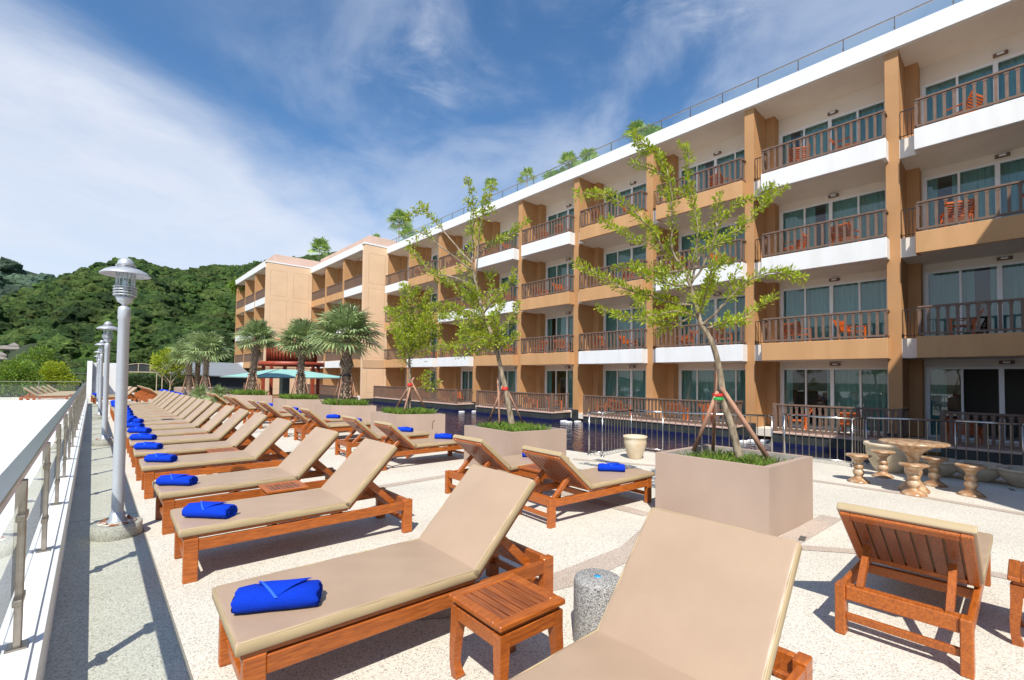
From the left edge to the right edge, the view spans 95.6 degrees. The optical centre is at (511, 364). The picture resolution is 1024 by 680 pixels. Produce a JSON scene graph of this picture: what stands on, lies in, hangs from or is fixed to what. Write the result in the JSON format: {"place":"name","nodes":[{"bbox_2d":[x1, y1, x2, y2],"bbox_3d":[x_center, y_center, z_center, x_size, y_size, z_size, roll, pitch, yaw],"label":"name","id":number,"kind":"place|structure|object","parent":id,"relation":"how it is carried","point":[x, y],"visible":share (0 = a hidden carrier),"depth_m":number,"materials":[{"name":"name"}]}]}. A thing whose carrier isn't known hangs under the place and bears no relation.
{"place":"outdoors","nodes":[
{"label":"outdoors","id":0,"kind":"place"},
{"bbox_2d":[0,343,49,364],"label":"hill","id":1,"kind":"structure","parent":0,"point":[23,348],"depth_m":90.98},
{"bbox_2d":[0,251,336,381],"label":"forest","id":2,"kind":"object","parent":1,"relation":"on","point":[65,315],"visible":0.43,"depth_m":123.06,"materials":[{"name":"plant"}]},
{"bbox_2d":[0,394,69,400],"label":"deck","id":3,"kind":"structure","parent":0,"point":[8,398],"depth_m":29.16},
{"bbox_2d":[0,358,56,396],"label":"bush","id":4,"kind":"object","parent":3,"relation":"on","point":[18,371],"visible":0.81,"depth_m":31.27,"materials":[{"name":"green plant"}]},
{"bbox_2d":[33,360,81,392],"bbox_3d":[-33.767,0.985,34.252,3.066,2.621,2.252,2,-2,-32],"label":"bush","id":5,"kind":"object","parent":3,"relation":"on","point":[55,372],"visible":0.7,"depth_m":34.06,"materials":[{"name":"green plant"}]},
{"bbox_2d":[0,399,74,537],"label":"white roof slab","id":6,"kind":"structure","parent":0,"point":[23,423],"depth_m":11.50,"materials":[{"name":"concrete"}]},
{"bbox_2d":[379,406,437,413],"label":"grass","id":7,"kind":"structure","parent":0,"point":[413,410],"depth_m":11.30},
{"bbox_2d":[0,0,962,276],"label":"sky","id":8,"kind":"structure","parent":0,"point":[181,134],"materials":[{"name":"blue"}]},
{"bbox_2d":[478,420,550,431],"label":"grass","id":9,"kind":"structure","parent":0,"point":[517,426],"depth_m":8.22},
{"bbox_2d":[102,392,1023,679],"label":"pool deck","id":10,"kind":"structure","parent":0,"point":[580,532],"depth_m":3.96,"materials":[{"name":"beige stone"}]},
{"bbox_2d":[3,398,87,679],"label":"parapet wall","id":11,"kind":"structure","parent":10,"relation":"on","point":[29,662],"depth_m":2.92,"materials":[{"name":"white paint"}]},
{"bbox_2d":[0,382,86,679],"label":"glass railing","id":12,"kind":"object","parent":11,"relation":"on","point":[23,541],"visible":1,"depth_m":2.52,"materials":[{"name":"glass"}]},
{"bbox_2d":[86,361,115,398],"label":"white wall","id":13,"kind":"structure","parent":10,"relation":"on","point":[91,377],"depth_m":33.60,"materials":[{"name":"paint"}]},
{"bbox_2d":[44,399,188,679],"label":"parapet path","id":14,"kind":"structure","parent":10,"relation":"on","point":[111,620],"depth_m":3.34,"materials":[{"name":"concrete"}]},
{"bbox_2d":[92,340,104,418],"bbox_3d":[-14.850,0.550,16.764,0.417,2.845,0.417,0,-2,12],"label":"lamp post","id":15,"kind":"object","parent":14,"relation":"on","point":[99,412],"visible":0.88,"depth_m":16.72,"materials":[{"name":"silver metal"}]},
{"bbox_2d":[92,321,117,445],"bbox_3d":[-9.313,0.433,10.650,0.417,2.845,0.417,1,-2,-15],"label":"lamp post","id":16,"kind":"object","parent":14,"relation":"on","point":[103,440],"visible":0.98,"depth_m":10.61,"materials":[{"name":"silver metal"}]},
{"bbox_2d":[89,257,150,541],"bbox_3d":[-4.005,0.321,4.759,0.417,2.845,0.417,2,-2,-42],"label":"lamp post","id":17,"kind":"object","parent":14,"relation":"on","point":[118,524],"visible":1,"depth_m":4.72,"materials":[{"name":"silver metal"}]},
{"bbox_2d":[69,403,192,679],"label":"paving joint","id":18,"kind":"object","parent":10,"relation":"on","point":[183,654],"visible":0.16,"depth_m":3.47,"materials":[{"name":"grey"}]},
{"bbox_2d":[128,372,201,392],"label":"hedge","id":19,"kind":"object","parent":10,"relation":"on","point":[141,379],"visible":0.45,"depth_m":40.99,"materials":[{"name":"green plant"}]},
{"bbox_2d":[140,398,204,420],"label":"sun lounger","id":20,"kind":"object","parent":10,"relation":"on","point":[191,408],"visible":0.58,"depth_m":12.91,"materials":[{"name":"fabric"}]},
{"bbox_2d":[126,402,221,448],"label":"sun lounger","id":21,"kind":"object","parent":10,"relation":"on","point":[206,415],"visible":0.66,"depth_m":11.07,"materials":[{"name":"fabric"}]},
{"bbox_2d":[143,400,212,426],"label":"sun lounger","id":22,"kind":"object","parent":10,"relation":"on","point":[196,413],"visible":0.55,"depth_m":12.05,"materials":[{"name":"fabric"}]},
{"bbox_2d":[126,405,234,457],"bbox_3d":[-7.009,1.394,10.026,2.035,0.937,0.735,2,-2,-43],"label":"sun lounger","id":23,"kind":"object","parent":10,"relation":"on","point":[217,419],"visible":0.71,"depth_m":10.07,"materials":[{"name":"fabric"}]},
{"bbox_2d":[129,408,251,467],"bbox_3d":[-6.136,1.375,9.044,2.035,0.937,0.736,2,-2,-41],"label":"sun lounger","id":24,"kind":"object","parent":10,"relation":"on","point":[229,425],"visible":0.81,"depth_m":9.00,"materials":[{"name":"fabric"}]},
{"bbox_2d":[174,387,232,399],"bbox_3d":[-20.435,1.952,30.695,2.300,0.720,10.000,2,-2,-42],"label":"raised bed","id":25,"kind":"object","parent":10,"relation":"on","point":[179,390],"visible":0.23,"depth_m":29.70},
{"bbox_2d":[148,346,193,390],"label":"frangipani tree","id":26,"kind":"object","parent":25,"relation":"in","point":[160,360],"visible":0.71,"depth_m":27.84,"materials":[{"name":"green plant"}]},
{"bbox_2d":[161,335,211,391],"bbox_3d":[-18.742,-0.042,26.973,2.834,3.339,2.765,2,-2,-42],"label":"fan palm","id":27,"kind":"object","parent":25,"relation":"in","point":[188,369],"visible":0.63,"depth_m":26.83,"materials":[{"name":"green plant"}]},
{"bbox_2d":[179,331,234,391],"bbox_3d":[-17.140,-0.202,26.087,2.857,3.643,2.954,2,-2,-42],"label":"fan palm","id":28,"kind":"object","parent":25,"relation":"in","point":[207,341],"visible":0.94,"depth_m":25.83,"materials":[{"name":"green plant"}]},
{"bbox_2d":[133,412,277,480],"bbox_3d":[-5.233,1.356,8.029,2.035,0.937,0.735,2,-2,-40],"label":"sun lounger","id":29,"kind":"object","parent":10,"relation":"on","point":[247,429],"visible":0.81,"depth_m":7.98,"materials":[{"name":"fabric"}]},
{"bbox_2d":[139,417,292,498],"bbox_3d":[-4.306,1.337,7.003,2.035,0.937,0.735,2,-2,-41],"label":"sun lounger","id":30,"kind":"object","parent":10,"relation":"on","point":[266,439],"visible":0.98,"depth_m":6.80,"materials":[{"name":"fabric"}]},
{"bbox_2d":[152,427,338,534],"bbox_3d":[-3.079,1.312,5.675,2.035,0.937,0.735,2,-2,-42],"label":"sun lounger","id":31,"kind":"object","parent":10,"relation":"on","point":[301,459],"visible":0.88,"depth_m":5.44,"materials":[{"name":"fabric"}]},
{"bbox_2d":[156,474,197,485],"bbox_3d":[-3.659,1.259,5.071,0.370,0.122,0.166,1,-2,0],"label":"rolled towel","id":32,"kind":"object","parent":31,"relation":"on","point":[182,479],"visible":1,"depth_m":5.01,"materials":[{"name":"blue fabric"}]},
{"bbox_2d":[226,394,271,412],"bbox_3d":[-11.676,1.735,20.553,2.580,0.760,0.891,1,-2,0],"label":"planter","id":33,"kind":"object","parent":10,"relation":"on","point":[256,398],"visible":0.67,"depth_m":20.11,"materials":[{"name":"concrete"}]},
{"bbox_2d":[230,318,279,393],"bbox_3d":[-11.460,-0.370,20.845,2.227,3.599,2.278,2,-2,-42],"label":"fan palm","id":34,"kind":"object","parent":33,"relation":"in","point":[258,331],"visible":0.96,"depth_m":20.66,"materials":[{"name":"green plant"}]},
{"bbox_2d":[259,480,308,519],"bbox_3d":[-2.554,1.564,5.184,0.423,0.413,0.423,2,-2,-40],"label":"side table","id":35,"kind":"object","parent":10,"relation":"on","point":[280,487],"visible":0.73,"depth_m":5.13,"materials":[{"name":"brown wood"}]},
{"bbox_2d":[170,438,412,583],"bbox_3d":[-2.056,1.290,4.550,2.035,0.937,0.736,2,-2,-41],"label":"sun lounger","id":36,"kind":"object","parent":10,"relation":"on","point":[348,484],"visible":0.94,"depth_m":4.37,"materials":[{"name":"fabric"}]},
{"bbox_2d":[182,501,237,517],"bbox_3d":[-2.572,1.234,3.950,0.396,0.131,0.177,0,-2,4],"label":"rolled towel","id":37,"kind":"object","parent":36,"relation":"on","point":[206,509],"visible":1,"depth_m":3.88,"materials":[{"name":"blue fabric"}]},
{"bbox_2d":[273,398,322,411],"bbox_3d":[-8.077,1.687,17.538,2.206,0.760,0.992,1,-2,-6],"label":"planter","id":38,"kind":"object","parent":10,"relation":"on","point":[278,403],"visible":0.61,"depth_m":17.11,"materials":[{"name":"concrete"}]},
{"bbox_2d":[270,317,330,394],"bbox_3d":[-8.093,-0.253,17.802,2.188,3.262,2.405,2,-2,-42],"label":"fan palm","id":39,"kind":"object","parent":38,"relation":"in","point":[298,329],"visible":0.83,"depth_m":17.57,"materials":[{"name":"green plant"}]},
{"bbox_2d":[283,405,351,436],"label":"sun lounger","id":40,"kind":"object","parent":10,"relation":"on","point":[297,415],"visible":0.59,"depth_m":12.70,"materials":[{"name":"fabric"}]},
{"bbox_2d":[294,408,370,440],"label":"sun lounger","id":41,"kind":"object","parent":10,"relation":"on","point":[304,430],"visible":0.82,"depth_m":11.78,"materials":[{"name":"fabric"}]},
{"bbox_2d":[314,404,375,420],"bbox_3d":[-5.209,1.632,14.401,2.156,0.750,0.821,1,-2,-3],"label":"planter","id":42,"kind":"object","parent":10,"relation":"on","point":[363,413],"visible":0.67,"depth_m":14.03,"materials":[{"name":"concrete"}]},
{"bbox_2d":[300,300,385,404],"bbox_3d":[-5.219,-0.379,14.801,2.764,3.404,2.714,2,-2,-42],"label":"fan palm","id":43,"kind":"object","parent":42,"relation":"in","point":[345,319],"visible":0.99,"depth_m":14.48,"materials":[{"name":"green plant"}]},
{"bbox_2d":[212,464,552,679],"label":"sun lounger","id":44,"kind":"object","parent":10,"relation":"on","point":[462,541],"visible":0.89,"depth_m":2.80,"materials":[{"name":"fabric"}]},
{"bbox_2d":[231,577,322,613],"bbox_3d":[-1.221,1.203,2.431,0.411,0.136,0.184,1,-2,-14],"label":"rolled towel","id":45,"kind":"object","parent":44,"relation":"on","point":[281,594],"visible":1,"depth_m":2.37,"materials":[{"name":"blue fabric"}]},
{"bbox_2d":[335,415,429,458],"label":"sun lounger","id":46,"kind":"object","parent":10,"relation":"on","point":[359,426],"visible":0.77,"depth_m":9.63,"materials":[{"name":"fabric"}]},
{"bbox_2d":[371,411,444,445],"bbox_3d":[-2.600,1.577,11.483,1.090,0.750,1.730,2,-2,-42],"label":"planter","id":47,"kind":"object","parent":10,"relation":"on","point":[422,422],"visible":0.58,"depth_m":11.09,"materials":[{"name":"concrete"}]},
{"bbox_2d":[383,280,450,412],"bbox_3d":[-2.397,-0.418,11.540,1.595,3.255,2.247,1,-2,-17],"label":"young tree","id":48,"kind":"object","parent":47,"relation":"on","point":[410,338],"visible":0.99,"depth_m":11.39,"materials":[{"name":"green plant"}]},
{"bbox_2d":[374,420,463,470],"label":"sun lounger","id":49,"kind":"object","parent":10,"relation":"on","point":[397,436],"visible":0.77,"depth_m":8.65,"materials":[{"name":"fabric"}]},
{"bbox_2d":[449,572,564,679],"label":"side table","id":50,"kind":"object","parent":10,"relation":"on","point":[503,615],"visible":0.98,"depth_m":2.48,"materials":[{"name":"brown wood"}]},
{"bbox_2d":[445,434,568,493],"bbox_3d":[-0.028,1.439,6.961,1.883,0.821,0.680,2,-2,-41],"label":"sun lounger","id":51,"kind":"object","parent":10,"relation":"on","point":[482,452],"visible":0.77,"depth_m":6.55,"materials":[{"name":"fabric"}]},
{"bbox_2d":[464,424,566,476],"bbox_3d":[0.029,1.516,8.401,1.111,0.750,1.570,2,-2,-39],"label":"planter","id":52,"kind":"object","parent":10,"relation":"on","point":[502,443],"visible":0.55,"depth_m":7.91,"materials":[{"name":"concrete"}]},
{"bbox_2d":[404,176,531,424],"bbox_3d":[-0.747,-1.179,8.520,2.433,4.619,2.163,1,-2,-17],"label":"young tree","id":53,"kind":"object","parent":52,"relation":"in","point":[490,337],"visible":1,"depth_m":8.45,"materials":[{"name":"green plant"}]},
{"bbox_2d":[420,529,640,618],"bbox_3d":[0.492,1.771,4.169,3.993,0.001,0.771,2,-2,-38],"label":"paving band","id":54,"kind":"object","parent":10,"relation":"on","point":[608,561],"visible":0.21,"depth_m":4.08,"materials":[{"name":"stone"}]},
{"bbox_2d":[519,445,653,528],"bbox_3d":[0.958,1.419,5.912,1.883,0.821,0.680,2,-2,-38],"label":"sun lounger","id":55,"kind":"object","parent":10,"relation":"on","point":[561,471],"visible":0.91,"depth_m":5.59,"materials":[{"name":"fabric"}]},
{"bbox_2d":[573,568,619,641],"bbox_3d":[0.539,1.538,2.924,0.304,0.404,0.304,2,-2,-42],"label":"stone bollard","id":56,"kind":"object","parent":10,"relation":"on","point":[594,588],"visible":0.69,"depth_m":2.82,"materials":[{"name":"stone"}]},
{"bbox_2d":[546,489,648,515],"bbox_3d":[0.795,1.842,6.546,0.200,0.001,2.500,2,-2,-43],"label":"paving band","id":57,"kind":"object","parent":10,"relation":"on","point":[620,507],"visible":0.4,"depth_m":6.02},
{"bbox_2d":[623,434,646,459],"bbox_3d":[2.550,1.717,9.617,0.488,0.472,0.488,2,-2,-42],"label":"clay pot","id":58,"kind":"object","parent":10,"relation":"on","point":[635,445],"visible":1,"depth_m":9.46,"materials":[{"name":"ceramic"}]},
{"bbox_2d":[509,507,812,679],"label":"sun lounger","id":59,"kind":"object","parent":10,"relation":"on","point":[693,598],"visible":1,"depth_m":2.07,"materials":[{"name":"fabric"}]},
{"bbox_2d":[587,409,772,456],"bbox_3d":[3.530,1.509,10.172,3.771,0.940,1.113,0,-2,5],"label":"pool fence","id":60,"kind":"object","parent":10,"relation":"on","point":[657,412],"visible":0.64,"depth_m":10.00,"materials":[{"name":"metal"}]},
{"bbox_2d":[655,444,812,536],"bbox_3d":[2.674,1.467,5.622,1.220,0.745,1.360,2,-2,-42],"label":"planter","id":61,"kind":"object","parent":10,"relation":"on","point":[775,499],"visible":0.85,"depth_m":5.19,"materials":[{"name":"concrete"}]},
{"bbox_2d":[569,126,809,459],"bbox_3d":[2.156,-0.884,5.585,3.184,4.096,1.778,1,-2,-4],"label":"young tree","id":62,"kind":"object","parent":61,"relation":"in","point":[664,272],"visible":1,"depth_m":5.60,"materials":[{"name":"green plant"}]},
{"bbox_2d":[572,458,1023,514],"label":"paving band","id":63,"kind":"object","parent":10,"relation":"on","point":[985,507],"visible":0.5,"depth_m":7.00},
{"bbox_2d":[898,462,929,496],"bbox_3d":[5.875,1.682,6.785,0.350,0.450,0.350,2,-2,-42],"label":"stone stool","id":64,"kind":"object","parent":63,"relation":"on","point":[914,469],"visible":1,"depth_m":6.73,"materials":[{"name":"brown stone"}]},
{"bbox_2d":[779,515,840,543],"bbox_3d":[3.342,1.830,5.181,1.401,0.001,0.220,2,-2,-40],"label":"paving band","id":65,"kind":"object","parent":10,"relation":"on","point":[813,527],"visible":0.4,"depth_m":5.17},
{"bbox_2d":[845,453,871,483],"bbox_3d":[5.676,1.703,7.602,0.350,0.450,0.350,2,-2,-42],"label":"stone stool","id":66,"kind":"object","parent":10,"relation":"on","point":[858,467],"visible":1,"depth_m":7.54,"materials":[{"name":"brown stone"}]},
{"bbox_2d":[870,449,895,478],"bbox_3d":[6.405,1.723,8.018,0.350,0.450,0.350,2,-2,-42],"label":"stone stool","id":67,"kind":"object","parent":10,"relation":"on","point":[882,462],"visible":1,"depth_m":7.96,"materials":[{"name":"brown stone"}]},
{"bbox_2d":[863,440,906,472],"bbox_3d":[6.920,1.708,8.538,0.740,0.520,0.740,2,-2,-42],"label":"clay pot","id":68,"kind":"object","parent":10,"relation":"on","point":[893,465],"visible":0.56,"depth_m":8.32,"materials":[{"name":"ceramic"}]},
{"bbox_2d":[782,413,1023,467],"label":"pool fence","id":69,"kind":"object","parent":10,"relation":"on","point":[891,419],"visible":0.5,"depth_m":9.00,"materials":[{"name":"metal"}]},
{"bbox_2d":[801,545,1006,578],"bbox_3d":[4.111,1.799,3.819,3.240,0.001,0.459,-1,-2,35],"label":"paving band","id":70,"kind":"object","parent":10,"relation":"on","point":[849,550],"visible":0.38,"depth_m":4.52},
{"bbox_2d":[834,502,992,679],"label":"sun lounger","id":71,"kind":"object","parent":10,"relation":"on","point":[952,553],"visible":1,"depth_m":2.96,"materials":[{"name":"brown wood"}]},
{"bbox_2d":[878,438,950,493],"bbox_3d":[6.073,1.543,7.020,0.840,0.745,0.840,2,-2,-42],"label":"stone table","id":72,"kind":"object","parent":10,"relation":"on","point":[913,450],"visible":0.77,"depth_m":6.93,"materials":[{"name":"brown stone"}]},
{"bbox_2d":[921,455,948,487],"bbox_3d":[6.735,1.709,7.399,0.350,0.450,0.350,2,-2,-42],"label":"stone stool","id":73,"kind":"object","parent":10,"relation":"on","point":[934,469],"visible":0.98,"depth_m":7.34,"materials":[{"name":"brown stone"}]},
{"bbox_2d":[919,458,965,476],"bbox_3d":[7.503,1.819,8.186,0.720,0.290,0.720,2,-2,-42],"label":"stone bowl","id":74,"kind":"object","parent":10,"relation":"on","point":[948,468],"visible":0.37,"depth_m":7.94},
{"bbox_2d":[954,462,987,497],"bbox_3d":[6.696,1.690,6.772,0.350,0.450,0.350,2,-2,-42],"label":"stone stool","id":75,"kind":"object","parent":10,"relation":"on","point":[970,483],"visible":1,"depth_m":6.71,"materials":[{"name":"brown stone"}]},
{"bbox_2d":[949,459,1009,481],"bbox_3d":[7.845,1.812,7.808,0.720,0.290,0.720,2,-2,-42],"label":"stone bowl","id":76,"kind":"object","parent":10,"relation":"on","point":[989,473],"visible":0.62,"depth_m":7.62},
{"bbox_2d":[992,465,1023,487],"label":"stone bowl","id":77,"kind":"object","parent":10,"relation":"on","point":[1013,475],"visible":0.9,"depth_m":7.32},
{"bbox_2d":[1007,559,1023,647],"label":"side table","id":78,"kind":"object","parent":10,"relation":"on","point":[1015,574],"visible":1,"depth_m":2.92,"materials":[{"name":"brown wood"}]},
{"bbox_2d":[272,397,940,462],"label":"pool water","id":79,"kind":"structure","parent":0,"point":[576,438],"depth_m":18.08,"materials":[{"name":"blue liquid"}]},
{"bbox_2d":[222,369,341,397],"bbox_3d":[-12.134,1.560,24.725,4.750,2.578,4.750,-1,-2,42],"label":"square umbrella","id":80,"kind":"object","parent":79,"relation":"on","point":[284,376],"visible":0.59,"depth_m":24.00,"materials":[{"name":"teal fabric"}]},
{"bbox_2d":[257,339,324,398],"bbox_3d":[-14.550,0.732,30.644,4.000,4.520,4.000,2,-2,-42],"label":"round pergola","id":81,"kind":"object","parent":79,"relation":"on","point":[282,359],"visible":0.32,"depth_m":29.43,"materials":[{"name":"red wood"}]},
{"bbox_2d":[234,0,1023,465],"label":"hotel building","id":82,"kind":"structure","parent":0,"point":[904,278],"depth_m":18.46,"materials":[{"name":"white paint"}]},
{"bbox_2d":[384,207,413,231],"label":"roof palm","id":83,"kind":"object","parent":82,"relation":"on","point":[399,214],"visible":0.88,"depth_m":43.41,"materials":[{"name":"green plant"}]},
{"bbox_2d":[545,370,572,408],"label":"window","id":84,"kind":"structure","parent":82,"relation":"in","point":[548,373],"depth_m":28.20,"materials":[{"name":"glass"}]},
{"bbox_2d":[546,315,572,352],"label":"window","id":85,"kind":"structure","parent":82,"relation":"in","point":[564,324],"depth_m":28.69,"materials":[{"name":"glass"}]},
{"bbox_2d":[546,261,573,294],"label":"window","id":86,"kind":"structure","parent":82,"relation":"in","point":[561,269],"depth_m":28.83,"materials":[{"name":"teal glass"}]},
{"bbox_2d":[547,207,573,237],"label":"window","id":87,"kind":"structure","parent":82,"relation":"in","point":[570,211],"depth_m":28.91,"materials":[{"name":"teal glass"}]},
{"bbox_2d":[604,369,645,414],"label":"window","id":88,"kind":"structure","parent":82,"relation":"in","point":[617,382],"depth_m":25.10,"materials":[{"name":"teal glass"}]},
{"bbox_2d":[604,306,645,349],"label":"window","id":89,"kind":"structure","parent":82,"relation":"in","point":[613,324],"depth_m":25.31,"materials":[{"name":"teal glass"}]},
{"bbox_2d":[604,244,645,284],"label":"window","id":90,"kind":"structure","parent":82,"relation":"in","point":[623,255],"depth_m":25.43,"materials":[{"name":"glass"}]},
{"bbox_2d":[605,181,646,217],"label":"window","id":91,"kind":"structure","parent":82,"relation":"in","point":[642,186],"depth_m":25.28,"materials":[{"name":"glass"}]},
{"bbox_2d":[679,294,744,346],"bbox_3d":[9.478,-1.872,21.451,0.281,2.370,3.570,2,-2,-42],"label":"window","id":92,"kind":"structure","parent":82,"relation":"in","point":[739,306],"depth_m":21.42,"materials":[{"name":"teal glass"}]},
{"bbox_2d":[679,221,744,270],"bbox_3d":[9.513,-5.143,21.544,0.281,2.370,3.570,2,-2,-42],"label":"window","id":93,"kind":"structure","parent":82,"relation":"in","point":[685,243],"depth_m":21.88,"materials":[{"name":"glass"}]},
{"bbox_2d":[679,148,744,194],"bbox_3d":[9.548,-8.415,21.638,0.281,2.370,3.570,2,-2,-42],"label":"window","id":94,"kind":"structure","parent":82,"relation":"in","point":[739,153],"depth_m":21.56,"materials":[{"name":"glass"}]},
{"bbox_2d":[679,368,745,421],"bbox_3d":[9.443,1.397,21.357,0.281,2.370,3.570,2,-2,-42],"label":"window","id":95,"kind":"structure","parent":82,"relation":"in","point":[694,384],"depth_m":21.81,"materials":[{"name":"glass"}]},
{"bbox_2d":[780,99,884,168],"bbox_3d":[12.571,-8.479,18.291,0.281,2.370,3.570,2,-2,-42],"label":"window","id":96,"kind":"structure","parent":82,"relation":"in","point":[874,107],"depth_m":18.12,"materials":[{"name":"glass"}]},
{"bbox_2d":[780,188,885,254],"bbox_3d":[12.536,-5.207,18.198,0.281,2.370,3.570,2,-2,-42],"label":"window","id":97,"kind":"structure","parent":82,"relation":"in","point":[874,200],"depth_m":18.03,"materials":[{"name":"glass"}]},
{"bbox_2d":[781,277,887,342],"bbox_3d":[12.501,-1.936,18.104,0.282,2.370,3.570,2,-2,-42],"label":"window","id":98,"kind":"structure","parent":82,"relation":"in","point":[869,294],"depth_m":18.03,"materials":[{"name":"teal glass"}]},
{"bbox_2d":[781,368,888,432],"bbox_3d":[12.466,1.333,18.011,0.281,2.370,3.570,2,-2,-42],"label":"window","id":99,"kind":"structure","parent":82,"relation":"in","point":[846,387],"depth_m":17.67,"materials":[{"name":"teal glass"}]},
{"bbox_2d":[940,198,974,227],"bbox_3d":[13.548,-4.516,14.117,0.694,0.796,0.754,0,-2,33],"label":"balcony armchair","id":100,"kind":"object","parent":82,"relation":"on","point":[961,217],"visible":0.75,"depth_m":13.95,"materials":[{"name":"orange wood"}]},
{"bbox_2d":[922,51,1023,126],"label":"window","id":101,"kind":"structure","parent":82,"relation":"in","point":[1010,61],"depth_m":15.34,"materials":[{"name":"glass"}]},
{"bbox_2d":[923,155,1023,230],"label":"window","id":102,"kind":"structure","parent":82,"relation":"in","point":[1012,169],"depth_m":15.15,"materials":[{"name":"glass"}]},
{"bbox_2d":[924,261,1023,335],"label":"window","id":103,"kind":"structure","parent":82,"relation":"in","point":[950,286],"depth_m":15.33,"materials":[{"name":"teal glass"}]},
{"bbox_2d":[926,367,1023,443],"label":"window","id":104,"kind":"structure","parent":82,"relation":"in","point":[936,380],"depth_m":15.80,"materials":[{"name":"glass"}]},
{"bbox_2d":[679,448,793,465],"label":"grass","id":105,"kind":"structure","parent":0,"point":[747,459],"depth_m":5.60,"materials":[{"name":"plant"}]},
{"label":"lower ground","id":106,"kind":"structure","parent":0,"visible":0},
{"bbox_2d":[2,345,72,378],"bbox_3d":[-39.524,0.147,38.424,4.771,3.635,2.979,2,-2,-34],"label":"bush","id":107,"kind":"object","parent":106,"relation":"on","point":[35,356],"visible":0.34,"depth_m":38.38,"materials":[{"name":"green plant"}]},
{"bbox_2d":[163,362,246,390],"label":"grey roofed building","id":108,"kind":"structure","parent":106,"relation":"on","point":[219,370],"depth_m":49.12,"materials":[{"name":"stone"}]},
{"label":"far hill","id":109,"kind":"structure","parent":0,"visible":0},
{"bbox_2d":[0,256,54,298],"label":"forest","id":110,"kind":"object","parent":109,"relation":"on","point":[16,278],"visible":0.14,"depth_m":334.49,"materials":[{"name":"plant"}]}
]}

